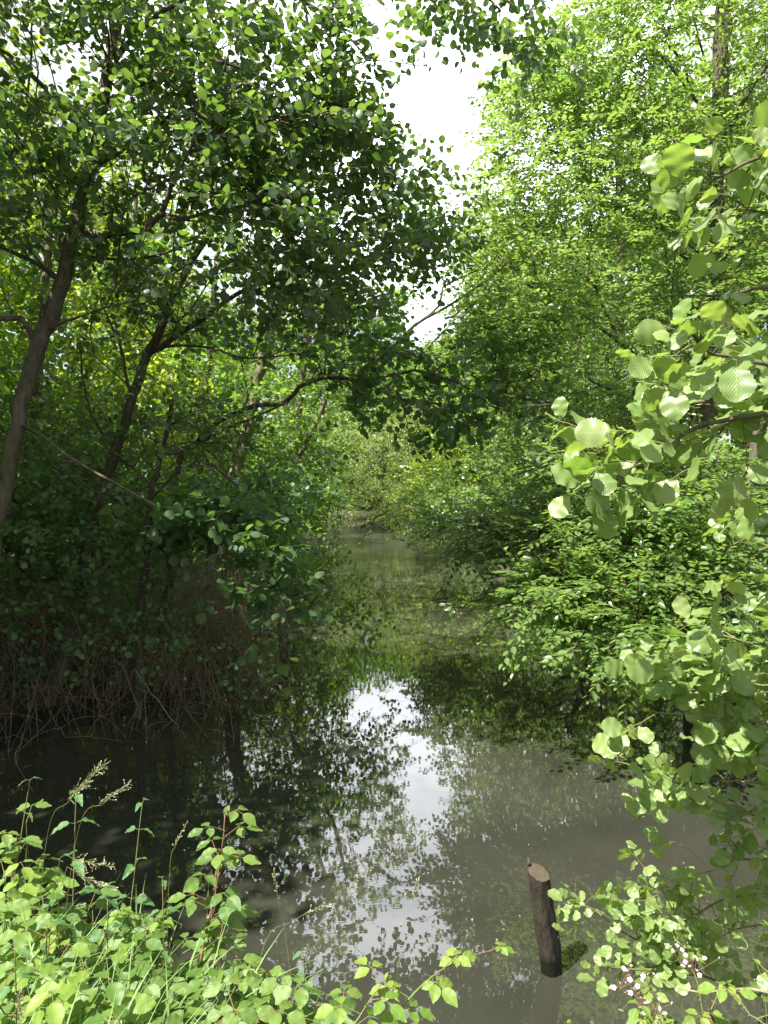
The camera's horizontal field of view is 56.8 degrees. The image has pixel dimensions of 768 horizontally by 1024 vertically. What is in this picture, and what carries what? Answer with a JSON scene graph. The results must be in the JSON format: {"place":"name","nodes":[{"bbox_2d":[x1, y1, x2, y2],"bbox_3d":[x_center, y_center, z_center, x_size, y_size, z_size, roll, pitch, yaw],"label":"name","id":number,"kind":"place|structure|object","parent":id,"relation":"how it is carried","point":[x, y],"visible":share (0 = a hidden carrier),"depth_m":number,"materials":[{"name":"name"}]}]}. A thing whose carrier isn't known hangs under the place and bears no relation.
{"place":"outdoors","nodes":[
{"label":"outdoors","id":0,"kind":"place"},
{"bbox_2d":[0,758,316,1023],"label":"grass","id":1,"kind":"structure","parent":0,"point":[99,981],"depth_m":1.79,"materials":[{"name":"plant"}]},
{"bbox_2d":[314,957,406,1023],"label":"bramble shoot","id":2,"kind":"object","parent":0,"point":[324,1010],"visible":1,"depth_m":1.64,"materials":[{"name":"green plant"}]},
{"bbox_2d":[0,528,767,1023],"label":"water","id":3,"kind":"structure","parent":0,"point":[470,738],"depth_m":4.84,"materials":[{"name":"liquid"}]},
{"bbox_2d":[135,670,184,736],"bbox_3d":[-1.826,1.556,5.811,0.167,0.432,0.671,-2,3,-41],"label":"dead stick","id":4,"kind":"object","parent":3,"relation":"on","point":[158,701],"visible":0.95,"depth_m":5.88,"materials":[{"name":"wood"}]},
{"bbox_2d":[360,506,395,530],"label":"fallen branch","id":5,"kind":"object","parent":3,"relation":"on","point":[374,521],"visible":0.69,"depth_m":31.94,"materials":[{"name":"wood"}]},
{"bbox_2d":[527,858,561,977],"bbox_3d":[0.732,2.056,3.191,0.205,1.038,0.100,-1,3,-27],"label":"wooden post","id":6,"kind":"object","parent":3,"relation":"in","point":[546,932],"visible":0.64,"depth_m":3.14,"materials":[{"name":"brown wood"}]},
{"bbox_2d":[0,484,767,719],"bbox_3d":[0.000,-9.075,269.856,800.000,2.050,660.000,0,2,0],"label":"ground","id":7,"kind":"structure","parent":0,"point":[75,690],"depth_m":8.25,"materials":[{"name":"soil"}]},
{"bbox_2d":[14,988,24,1018],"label":"grass stem","id":8,"kind":"object","parent":7,"relation":"on","point":[19,1008],"visible":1,"depth_m":1.40,"materials":[{"name":"plant"}]},
{"bbox_2d":[0,945,39,1023],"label":"nettle","id":9,"kind":"object","parent":7,"relation":"on","point":[5,990],"visible":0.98,"depth_m":1.55,"materials":[{"name":"green plant"}]},
{"bbox_2d":[0,776,39,955],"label":"nettle","id":10,"kind":"object","parent":7,"relation":"on","point":[21,882],"visible":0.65,"depth_m":2.14,"materials":[{"name":"green plant"}]},
{"bbox_2d":[0,857,54,970],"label":"bramble plant","id":11,"kind":"object","parent":7,"relation":"on","point":[27,873],"visible":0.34,"depth_m":2.02,"materials":[{"name":"green plant"}]},
{"bbox_2d":[0,799,74,959],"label":"bramble plant","id":12,"kind":"object","parent":7,"relation":"on","point":[8,839],"visible":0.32,"depth_m":2.24,"materials":[{"name":"green plant"}]},
{"bbox_2d":[0,871,84,1007],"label":"bramble plant","id":13,"kind":"object","parent":7,"relation":"on","point":[32,889],"visible":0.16,"depth_m":2.01,"materials":[{"name":"green plant"}]},
{"bbox_2d":[0,888,86,1023],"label":"bramble plant","id":14,"kind":"object","parent":7,"relation":"on","point":[25,905],"visible":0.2,"depth_m":1.93,"materials":[{"name":"green plant"}]},
{"bbox_2d":[0,936,94,1023],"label":"bramble plant","id":15,"kind":"object","parent":7,"relation":"on","point":[52,968],"visible":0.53,"depth_m":1.64,"materials":[{"name":"green plant"}]},
{"bbox_2d":[26,917,69,996],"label":"nettle","id":16,"kind":"object","parent":7,"relation":"on","point":[37,925],"visible":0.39,"depth_m":1.75,"materials":[{"name":"green plant"}]},
{"bbox_2d":[0,909,106,1019],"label":"bramble plant","id":17,"kind":"object","parent":7,"relation":"on","point":[21,940],"visible":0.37,"depth_m":1.73,"materials":[{"name":"green plant"}]},
{"bbox_2d":[0,48,110,542],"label":"woodland tree","id":18,"kind":"object","parent":7,"relation":"on","point":[7,283],"visible":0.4,"depth_m":9.47,"materials":[{"name":"green plant"}]},
{"bbox_2d":[8,854,114,960],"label":"grass stem","id":19,"kind":"object","parent":7,"relation":"on","point":[92,862],"visible":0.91,"depth_m":1.85,"materials":[{"name":"plant"}]},
{"bbox_2d":[0,466,134,743],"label":"hawthorn bush","id":20,"kind":"object","parent":7,"relation":"on","point":[62,504],"visible":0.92,"depth_m":6.30,"materials":[{"name":"green plant"}]},
{"bbox_2d":[17,881,132,1006],"bbox_3d":[-0.912,1.506,2.129,0.376,0.769,0.309,2,3,32],"label":"bramble plant","id":21,"kind":"object","parent":7,"relation":"on","point":[80,908],"visible":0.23,"depth_m":2.14,"materials":[{"name":"green plant"}]},
{"bbox_2d":[41,790,112,964],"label":"nettle","id":22,"kind":"object","parent":7,"relation":"on","point":[78,867],"visible":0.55,"depth_m":1.98,"materials":[{"name":"green plant"}]},
{"bbox_2d":[30,779,132,963],"bbox_3d":[-0.863,1.224,1.917,0.350,0.974,0.129,0,2,-5],"label":"grass stem","id":23,"kind":"object","parent":7,"relation":"on","point":[120,790],"visible":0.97,"depth_m":1.95,"materials":[{"name":"plant"}]},
{"bbox_2d":[55,867,117,979],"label":"grass stem","id":24,"kind":"object","parent":7,"relation":"on","point":[101,882],"visible":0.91,"depth_m":1.80,"materials":[{"name":"plant"}]},
{"bbox_2d":[18,971,156,1023],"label":"bramble plant","id":25,"kind":"object","parent":7,"relation":"on","point":[57,1010],"visible":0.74,"depth_m":1.52,"materials":[{"name":"green plant"}]},
{"bbox_2d":[0,385,198,606],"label":"elder bush","id":26,"kind":"object","parent":7,"relation":"on","point":[7,421],"visible":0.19,"depth_m":8.42,"materials":[{"name":"green plant"}]},
{"bbox_2d":[71,946,131,1023],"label":"bramble plant","id":27,"kind":"object","parent":7,"relation":"on","point":[82,1000],"visible":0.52,"depth_m":1.55,"materials":[{"name":"green plant"}]},
{"bbox_2d":[85,894,129,1007],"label":"nettle","id":28,"kind":"object","parent":7,"relation":"on","point":[95,936],"visible":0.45,"depth_m":1.84,"materials":[{"name":"green plant"}]},
{"bbox_2d":[66,906,161,1003],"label":"bramble plant","id":29,"kind":"object","parent":7,"relation":"on","point":[103,940],"visible":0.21,"depth_m":2.01,"materials":[{"name":"green plant"}]},
{"bbox_2d":[0,17,232,591],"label":"woodland tree","id":30,"kind":"object","parent":7,"relation":"on","point":[6,290],"visible":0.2,"depth_m":9.94,"materials":[{"name":"green plant"}]},
{"bbox_2d":[0,47,241,570],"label":"woodland tree","id":31,"kind":"object","parent":7,"relation":"on","point":[74,301],"visible":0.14,"depth_m":11.99,"materials":[{"name":"green plant"}]},
{"bbox_2d":[91,797,154,976],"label":"nettle","id":32,"kind":"object","parent":7,"relation":"on","point":[143,898],"visible":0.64,"depth_m":2.04,"materials":[{"name":"green plant"}]},
{"bbox_2d":[102,1009,156,1023],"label":"bramble plant","id":33,"kind":"object","parent":7,"relation":"on","point":[107,1012],"visible":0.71,"depth_m":1.50,"materials":[{"name":"green plant"}]},
{"bbox_2d":[0,548,271,793],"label":"bramble thicket","id":34,"kind":"object","parent":7,"relation":"on","point":[37,633],"visible":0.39,"depth_m":7.03,"materials":[{"name":"plant"}]},
{"bbox_2d":[0,65,272,645],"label":"woodland","id":35,"kind":"object","parent":7,"relation":"on","point":[11,336],"visible":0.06,"depth_m":13.60,"materials":[{"name":"green plant"}]},
{"bbox_2d":[10,537,277,721],"bbox_3d":[-2.011,1.344,6.085,2.245,2.225,1.376,0,2,0],"label":"hawthorn bush","id":36,"kind":"object","parent":7,"relation":"on","point":[178,644],"visible":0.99,"depth_m":5.98,"materials":[{"name":"green plant"}]},
{"bbox_2d":[104,909,187,1009],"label":"bramble plant","id":37,"kind":"object","parent":7,"relation":"on","point":[115,941],"visible":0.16,"depth_m":1.97,"materials":[{"name":"green plant"}]},
{"bbox_2d":[0,516,304,721],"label":"hawthorn bush","id":38,"kind":"object","parent":7,"relation":"on","point":[124,605],"visible":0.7,"depth_m":6.61,"materials":[{"name":"green plant"}]},
{"bbox_2d":[97,917,213,1023],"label":"bramble plant","id":39,"kind":"object","parent":7,"relation":"on","point":[153,943],"visible":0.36,"depth_m":1.81,"materials":[{"name":"green plant"}]},
{"bbox_2d":[104,903,175,964],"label":"bramble shoot","id":40,"kind":"object","parent":39,"relation":"on","point":[120,918],"visible":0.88,"depth_m":1.92,"materials":[{"name":"green plant"}]},
{"bbox_2d":[98,932,223,1023],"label":"bramble plant","id":41,"kind":"object","parent":7,"relation":"on","point":[155,984],"visible":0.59,"depth_m":1.74,"materials":[{"name":"green plant"}]},
{"bbox_2d":[146,876,179,1022],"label":"nettle","id":42,"kind":"object","parent":7,"relation":"on","point":[164,952],"visible":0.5,"depth_m":1.89,"materials":[{"name":"green plant"}]},
{"bbox_2d":[148,821,187,977],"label":"grass stem","id":43,"kind":"object","parent":7,"relation":"on","point":[169,880],"visible":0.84,"depth_m":1.98,"materials":[{"name":"plant"}]},
{"bbox_2d":[0,420,345,635],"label":"elder bush","id":44,"kind":"object","parent":7,"relation":"on","point":[302,500],"visible":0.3,"depth_m":8.20,"materials":[{"name":"green plant"}]},
{"bbox_2d":[1,536,350,750],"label":"bramble thicket","id":45,"kind":"object","parent":7,"relation":"on","point":[193,654],"visible":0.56,"depth_m":7.65,"materials":[{"name":"plant"}]},
{"bbox_2d":[122,665,140,716],"bbox_3d":[-2.135,1.521,5.999,0.319,0.408,0.025,2,3,42],"label":"dead stick","id":46,"kind":"object","parent":45,"relation":"hanging from","point":[130,688],"visible":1,"depth_m":6.00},
{"bbox_2d":[144,929,209,1023],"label":"bramble plant","id":47,"kind":"object","parent":7,"relation":"on","point":[194,964],"visible":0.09,"depth_m":2.03,"materials":[{"name":"green plant"}]},
{"bbox_2d":[127,990,234,1023],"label":"bramble plant","id":48,"kind":"object","parent":7,"relation":"on","point":[195,1006],"visible":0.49,"depth_m":1.70,"materials":[{"name":"green plant"}]},
{"bbox_2d":[0,364,364,718],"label":"alder tree","id":49,"kind":"object","parent":7,"relation":"on","point":[126,459],"visible":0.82,"depth_m":6.82,"materials":[{"name":"green plant"}]},
{"bbox_2d":[83,997,305,1023],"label":"bramble plant","id":50,"kind":"object","parent":7,"relation":"on","point":[267,1013],"visible":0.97,"depth_m":1.51,"materials":[{"name":"green plant"}]},
{"bbox_2d":[50,20,347,556],"bbox_3d":[-3.872,-4.021,15.105,6.215,10.043,5.316,0,2,0],"label":"woodland tree","id":51,"kind":"object","parent":7,"relation":"on","point":[209,352],"visible":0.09,"depth_m":14.98,"materials":[{"name":"green plant"}]},
{"bbox_2d":[99,477,337,720],"bbox_3d":[-1.335,1.296,6.181,2.221,3.206,1.701,1,3,28],"label":"sallow bush","id":52,"kind":"object","parent":7,"relation":"on","point":[179,526],"visible":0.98,"depth_m":5.84,"materials":[{"name":"green plant"}]},
{"bbox_2d":[200,970,259,1023],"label":"bramble plant","id":53,"kind":"object","parent":7,"relation":"on","point":[250,982],"visible":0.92,"depth_m":1.64,"materials":[{"name":"green plant"}]},
{"bbox_2d":[86,135,378,593],"bbox_3d":[-2.147,-2.302,10.699,4.423,7.369,4.081,-1,3,-23],"label":"ash tree","id":54,"kind":"object","parent":7,"relation":"on","point":[257,374],"visible":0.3,"depth_m":10.72,"materials":[{"name":"green plant"}]},
{"bbox_2d":[195,925,281,1001],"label":"bramble plant","id":55,"kind":"object","parent":7,"relation":"on","point":[253,959],"visible":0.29,"depth_m":1.96,"materials":[{"name":"green plant"}]},
{"bbox_2d":[169,854,246,965],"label":"bramble shoot","id":56,"kind":"object","parent":55,"relation":"on","point":[233,901],"visible":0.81,"depth_m":1.94,"materials":[{"name":"green plant"}]},
{"bbox_2d":[166,805,262,941],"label":"bramble shoot","id":57,"kind":"object","parent":55,"relation":"attached to","point":[192,887],"visible":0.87,"depth_m":1.99,"materials":[{"name":"green plant"}]},
{"bbox_2d":[206,545,295,655],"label":"bramble thicket","id":58,"kind":"object","parent":7,"relation":"on","point":[240,573],"visible":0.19,"depth_m":9.68,"materials":[{"name":"plant"}]},
{"bbox_2d":[194,917,308,1023],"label":"bramble plant","id":59,"kind":"object","parent":7,"relation":"on","point":[229,967],"visible":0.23,"depth_m":1.86,"materials":[{"name":"green plant"}]},
{"bbox_2d":[234,1004,268,1023],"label":"bramble plant","id":60,"kind":"object","parent":7,"relation":"on","point":[239,1017],"visible":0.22,"depth_m":1.61,"materials":[{"name":"green plant"}]},
{"bbox_2d":[0,12,507,706],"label":"alder tree","id":61,"kind":"object","parent":7,"relation":"on","point":[180,330],"visible":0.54,"depth_m":6.57,"materials":[{"name":"green plant"}]},
{"bbox_2d":[221,902,334,1004],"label":"grass stem","id":62,"kind":"object","parent":7,"relation":"on","point":[322,907],"visible":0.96,"depth_m":1.82,"materials":[{"name":"plant"}]},
{"bbox_2d":[215,424,359,592],"bbox_3d":[-1.747,0.276,12.530,2.636,3.791,5.576,0,2,0],"label":"elder bush","id":63,"kind":"object","parent":7,"relation":"on","point":[323,512],"visible":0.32,"depth_m":12.82,"materials":[{"name":"green plant"}]},
{"bbox_2d":[232,402,342,548],"bbox_3d":[-3.476,-1.263,24.385,3.916,5.230,6.310,0,2,0],"label":"sallow bush","id":64,"kind":"object","parent":7,"relation":"on","point":[325,458],"visible":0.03,"depth_m":23.98,"materials":[{"name":"green plant"}]},
{"bbox_2d":[254,965,340,1023],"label":"bramble plant","id":65,"kind":"object","parent":7,"relation":"on","point":[277,995],"visible":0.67,"depth_m":1.77,"materials":[{"name":"green plant"}]},
{"bbox_2d":[262,982,362,1023],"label":"bramble shoot","id":66,"kind":"object","parent":65,"relation":"on","point":[349,1002],"visible":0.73,"depth_m":1.73,"materials":[{"name":"green plant"}]},
{"bbox_2d":[0,0,601,562],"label":"alder tree","id":67,"kind":"object","parent":7,"relation":"on","point":[260,178],"visible":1,"depth_m":5.04,"materials":[{"name":"green plant"}]},
{"bbox_2d":[282,948,320,1018],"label":"nettle","id":68,"kind":"object","parent":7,"relation":"on","point":[296,955],"visible":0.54,"depth_m":1.90,"materials":[{"name":"green plant"}]},
{"bbox_2d":[272,867,339,994],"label":"grass stem","id":69,"kind":"object","parent":7,"relation":"on","point":[273,876],"visible":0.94,"depth_m":1.90,"materials":[{"name":"plant"}]},
{"bbox_2d":[220,200,430,533],"bbox_3d":[-1.497,-3.623,19.070,5.865,10.014,5.664,-1,3,-20],"label":"woodland tree","id":70,"kind":"object","parent":7,"relation":"on","point":[302,377],"visible":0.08,"depth_m":18.92,"materials":[{"name":"green plant"}]},
{"bbox_2d":[241,283,417,607],"bbox_3d":[-0.937,-1.088,12.552,2.972,6.184,3.542,-1,3,-18],"label":"ash tree","id":71,"kind":"object","parent":7,"relation":"on","point":[322,409],"visible":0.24,"depth_m":12.42,"materials":[{"name":"green plant"}]},
{"bbox_2d":[283,403,376,533],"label":"sallow bush","id":72,"kind":"object","parent":7,"relation":"on","point":[350,463],"visible":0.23,"depth_m":31.08,"materials":[{"name":"green plant"}]},
{"bbox_2d":[322,991,339,1002],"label":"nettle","id":73,"kind":"object","parent":7,"relation":"on","point":[336,995],"visible":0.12,"depth_m":1.90,"materials":[{"name":"green plant"}]},
{"bbox_2d":[303,869,363,987],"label":"grass stem","id":74,"kind":"object","parent":7,"relation":"on","point":[355,880],"visible":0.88,"depth_m":1.96,"materials":[{"name":"plant"}]},
{"bbox_2d":[270,531,400,654],"bbox_3d":[-0.627,1.272,8.409,1.650,2.077,2.366,0,2,0],"label":"sallow bush","id":75,"kind":"object","parent":7,"relation":"on","point":[343,611],"visible":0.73,"depth_m":8.03,"materials":[{"name":"green plant"}]},
{"bbox_2d":[321,366,403,506],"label":"woodland tree","id":76,"kind":"object","parent":7,"relation":"on","point":[367,442],"visible":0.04,"depth_m":43.21,"materials":[{"name":"green plant"}]},
{"bbox_2d":[163,235,575,651],"bbox_3d":[-0.380,-0.684,7.376,4.702,4.688,2.291,1,3,20],"label":"alder tree","id":77,"kind":"object","parent":7,"relation":"on","point":[441,418],"visible":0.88,"depth_m":6.87,"materials":[{"name":"green plant"}]},
{"bbox_2d":[340,402,429,527],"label":"sallow bush","id":78,"kind":"object","parent":7,"relation":"on","point":[375,444],"visible":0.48,"depth_m":34.65,"materials":[{"name":"green plant"}]},
{"bbox_2d":[152,273,632,508],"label":"woodland","id":79,"kind":"object","parent":7,"relation":"on","point":[315,398],"visible":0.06,"depth_m":39.38,"materials":[{"name":"green plant"}]},
{"bbox_2d":[394,876,422,1002],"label":"grass stem","id":80,"kind":"object","parent":7,"relation":"on","point":[415,891],"visible":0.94,"depth_m":2.00,"materials":[{"name":"plant"}]},
{"bbox_2d":[365,383,453,529],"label":"sallow bush","id":81,"kind":"object","parent":7,"relation":"on","point":[400,443],"visible":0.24,"depth_m":33.94,"materials":[{"name":"green plant"}]},
{"bbox_2d":[397,347,475,507],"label":"woodland tree","id":82,"kind":"object","parent":7,"relation":"on","point":[413,422],"depth_m":41.73,"materials":[{"name":"green plant"}]},
{"bbox_2d":[369,941,514,1023],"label":"bramble shoot","id":83,"kind":"object","parent":7,"relation":"on","point":[465,959],"visible":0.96,"depth_m":1.82,"materials":[{"name":"green plant"}]},
{"bbox_2d":[361,383,545,547],"bbox_3d":[2.163,-1.347,19.896,4.483,4.815,4.160,2,3,40],"label":"hazel bush","id":84,"kind":"object","parent":7,"relation":"on","point":[442,463],"visible":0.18,"depth_m":19.63,"materials":[{"name":"green plant"}]},
{"bbox_2d":[409,249,561,518],"bbox_3d":[3.883,-4.237,23.988,5.936,9.725,5.056,-1,3,-20],"label":"woodland tree","id":85,"kind":"object","parent":7,"relation":"on","point":[410,466],"visible":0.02,"depth_m":23.57,"materials":[{"name":"green plant"}]},
{"bbox_2d":[378,162,638,564],"bbox_3d":[2.273,-2.417,12.893,4.798,7.627,4.567,0,2,0],"label":"hornbeam tree","id":86,"kind":"object","parent":7,"relation":"on","point":[445,505],"visible":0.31,"depth_m":12.36,"materials":[{"name":"green plant"}]},
{"bbox_2d":[363,418,767,728],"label":"hornbeam tree","id":87,"kind":"object","parent":7,"relation":"on","point":[609,617],"visible":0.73,"depth_m":5.76,"materials":[{"name":"green plant"}]},
{"bbox_2d":[402,0,767,665],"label":"hornbeam tree","id":88,"kind":"object","parent":7,"relation":"on","point":[557,96],"visible":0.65,"depth_m":7.46,"materials":[{"name":"green plant"}]},
{"bbox_2d":[449,47,767,570],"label":"woodland","id":89,"kind":"object","parent":7,"relation":"on","point":[737,194],"visible":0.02,"depth_m":13.96,"materials":[{"name":"green plant"}]},
{"bbox_2d":[495,0,766,554],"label":"woodland tree","id":90,"kind":"object","parent":7,"relation":"on","point":[621,264],"visible":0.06,"depth_m":14.81,"materials":[{"name":"green plant"}]},
{"bbox_2d":[626,986,653,1023],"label":"bramble shoot","id":91,"kind":"object","parent":7,"relation":"on","point":[633,1015],"visible":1,"depth_m":1.62,"materials":[{"name":"green plant"}]},
{"bbox_2d":[609,960,681,1023],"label":"bramble shoot","id":92,"kind":"object","parent":7,"relation":"on","point":[661,997],"visible":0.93,"depth_m":1.77,"materials":[{"name":"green plant"}]},
{"bbox_2d":[544,100,767,606],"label":"alder tree","id":93,"kind":"object","parent":7,"relation":"on","point":[655,436],"visible":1,"depth_m":1.42,"materials":[{"name":"green plant"}]},
{"bbox_2d":[548,865,767,1023],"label":"alder shrub","id":94,"kind":"object","parent":7,"relation":"on","point":[661,968],"visible":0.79,"depth_m":2.33,"materials":[{"name":"green plant"}]},
{"bbox_2d":[588,573,767,1002],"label":"alder shrub","id":95,"kind":"object","parent":7,"relation":"on","point":[728,736],"visible":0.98,"depth_m":2.00,"materials":[{"name":"green plant"}]},
{"bbox_2d":[607,0,767,561],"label":"woodland tree","id":96,"kind":"object","parent":7,"relation":"on","point":[740,59],"visible":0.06,"depth_m":12.88,"materials":[{"name":"green plant"}]},
{"bbox_2d":[671,942,721,1020],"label":"bramble shoot","id":97,"kind":"object","parent":7,"relation":"on","point":[699,974],"visible":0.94,"depth_m":1.99,"materials":[{"name":"white plant"}]},
{"bbox_2d":[664,977,767,994],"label":"dead stick","id":98,"kind":"object","parent":97,"relation":"on","point":[755,989],"visible":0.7,"depth_m":1.95,"materials":[{"name":"wood"}]},
{"bbox_2d":[682,983,756,1023],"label":"bramble shoot","id":99,"kind":"object","parent":7,"relation":"on","point":[748,993],"visible":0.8,"depth_m":1.66,"materials":[{"name":"green plant"}]},
{"bbox_2d":[696,981,767,1023],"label":"bramble shoot","id":100,"kind":"object","parent":7,"relation":"on","point":[705,987],"visible":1,"depth_m":1.60,"materials":[{"name":"green plant"}]},
{"bbox_2d":[727,925,766,1020],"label":"grass stem","id":101,"kind":"object","parent":7,"relation":"on","point":[753,957],"visible":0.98,"depth_m":1.90,"materials":[{"name":"plant"}]},
{"bbox_2d":[753,959,767,992],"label":"bramble shoot","id":102,"kind":"object","parent":7,"relation":"on","point":[757,961],"visible":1,"depth_m":1.70,"materials":[{"name":"green plant"}]},
{"bbox_2d":[760,920,767,927],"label":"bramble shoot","id":103,"kind":"object","parent":7,"relation":"on","point":[765,924],"visible":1,"depth_m":1.76,"materials":[{"name":"green plant"}]},
{"bbox_2d":[0,0,767,483],"label":"sky","id":104,"kind":"structure","parent":0,"point":[433,102],"materials":[{"name":"white"}]},
{"bbox_2d":[171,619,756,979],"bbox_3d":[1.003,1.866,7.994,4.394,0.009,10.146,0,2,0],"label":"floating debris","id":105,"kind":"object","parent":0,"point":[390,821],"visible":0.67,"depth_m":4.60,"materials":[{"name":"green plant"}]}
]}

